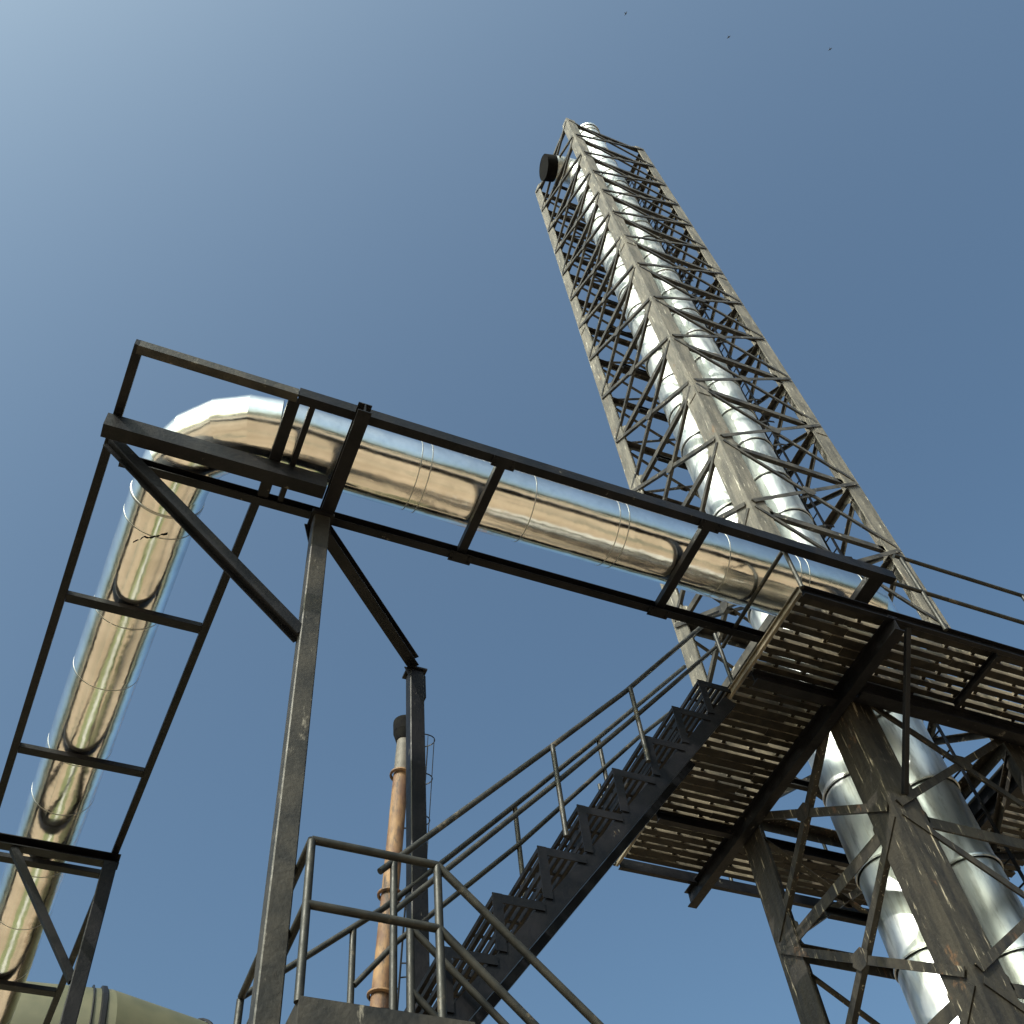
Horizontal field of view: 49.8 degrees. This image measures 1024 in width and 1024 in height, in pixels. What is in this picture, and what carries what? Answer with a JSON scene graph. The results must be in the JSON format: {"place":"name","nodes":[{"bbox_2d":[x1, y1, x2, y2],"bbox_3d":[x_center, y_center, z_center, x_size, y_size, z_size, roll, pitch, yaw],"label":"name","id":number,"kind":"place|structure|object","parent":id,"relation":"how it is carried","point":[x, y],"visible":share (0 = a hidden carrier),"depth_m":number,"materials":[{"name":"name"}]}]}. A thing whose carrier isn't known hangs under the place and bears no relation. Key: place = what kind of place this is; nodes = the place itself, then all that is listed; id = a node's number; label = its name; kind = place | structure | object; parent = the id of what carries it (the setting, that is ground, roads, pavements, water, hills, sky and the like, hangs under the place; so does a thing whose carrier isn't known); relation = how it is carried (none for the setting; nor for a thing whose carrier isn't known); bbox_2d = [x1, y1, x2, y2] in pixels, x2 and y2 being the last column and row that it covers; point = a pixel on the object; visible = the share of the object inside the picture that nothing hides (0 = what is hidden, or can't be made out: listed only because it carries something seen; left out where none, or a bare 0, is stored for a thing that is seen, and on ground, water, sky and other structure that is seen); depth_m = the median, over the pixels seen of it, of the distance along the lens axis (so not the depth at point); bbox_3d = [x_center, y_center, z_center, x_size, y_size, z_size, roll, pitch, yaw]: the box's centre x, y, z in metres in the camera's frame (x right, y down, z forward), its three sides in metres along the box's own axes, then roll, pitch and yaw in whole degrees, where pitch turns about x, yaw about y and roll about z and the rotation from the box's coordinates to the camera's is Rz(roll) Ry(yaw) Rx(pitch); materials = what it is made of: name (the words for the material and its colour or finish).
{"place":"outdoors","nodes":[
{"label":"outdoors","id":0,"kind":"place"},
{"bbox_2d":[0,0,1023,1023],"label":"sky","id":1,"kind":"structure","parent":0,"point":[337,199],"materials":[{"name":"blue"}]},
{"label":"pavement","id":2,"kind":"structure","parent":0,"visible":0},
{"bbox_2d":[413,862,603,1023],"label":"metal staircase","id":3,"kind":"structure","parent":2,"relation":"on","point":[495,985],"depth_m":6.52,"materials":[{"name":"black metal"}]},
{"bbox_2d":[539,154,959,1023],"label":"chimney stack","id":4,"kind":"object","parent":2,"relation":"on","point":[923,992],"visible":0.29,"depth_m":11.28,"materials":[{"name":"silver metal"}]},
{"bbox_2d":[535,118,1023,1023],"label":"lattice tower","id":5,"kind":"structure","parent":2,"relation":"on","point":[975,978],"depth_m":14.29,"materials":[{"name":"metal"}]},
{"bbox_2d":[598,551,1023,911],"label":"grated platform","id":6,"kind":"structure","parent":5,"relation":"attached to","point":[755,751],"depth_m":11.18,"materials":[{"name":"metal"}]},
{"bbox_2d":[579,122,1023,1003],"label":"chimney stack","id":7,"kind":"object","parent":2,"relation":"on","point":[997,908],"visible":0.37,"depth_m":12.01,"materials":[{"name":"silver metal"}]},
{"label":"ground","id":8,"kind":"structure","parent":0,"visible":0},
{"bbox_2d":[10,981,212,1023],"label":"green duct","id":9,"kind":"object","parent":8,"relation":"on","point":[103,1004],"visible":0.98,"depth_m":16.22,"materials":[{"name":"metal"}]},
{"bbox_2d":[100,402,418,1023],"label":"pipe support","id":10,"kind":"object","parent":8,"relation":"on","point":[120,433],"visible":1,"depth_m":8.90,"materials":[{"name":"paint"}]},
{"bbox_2d":[0,339,896,1023],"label":"pipe rack","id":11,"kind":"object","parent":10,"relation":"on","point":[874,579],"visible":0.93,"depth_m":10.34,"materials":[{"name":"black metal"}]},
{"bbox_2d":[0,394,898,1023],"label":"insulated pipe","id":12,"kind":"object","parent":11,"relation":"on","point":[148,548],"visible":0.7,"depth_m":10.60,"materials":[{"name":"silver metal"}]},
{"bbox_2d":[233,836,474,1023],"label":"stair landing","id":13,"kind":"object","parent":8,"relation":"on","point":[308,1010],"visible":0.93,"depth_m":6.33,"materials":[{"name":"paint"}]},
{"bbox_2d":[244,626,735,1023],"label":"metal staircase","id":14,"kind":"structure","parent":13,"relation":"on","point":[603,833],"depth_m":8.81,"materials":[{"name":"black metal"}]},
{"bbox_2d":[367,715,434,1009],"bbox_3d":[-3.410,16.890,28.452,3.653,32.077,0.936,2,-56,-7],"label":"rusty chimney","id":15,"kind":"object","parent":8,"relation":"on","point":[378,991],"visible":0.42,"depth_m":36.82,"materials":[{"name":"metal"}]},
{"bbox_2d":[402,664,429,1014],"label":"steel column","id":16,"kind":"structure","parent":8,"relation":"on","point":[416,812],"depth_m":9.46,"materials":[{"name":"grey metal"}]},
{"label":"path","id":17,"kind":"structure","parent":0,"visible":0},
{"bbox_2d":[0,832,120,1023],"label":"pipe support","id":18,"kind":"object","parent":17,"relation":"on","point":[16,846],"visible":1,"depth_m":11.61,"materials":[{"name":"black metal"}]}
]}

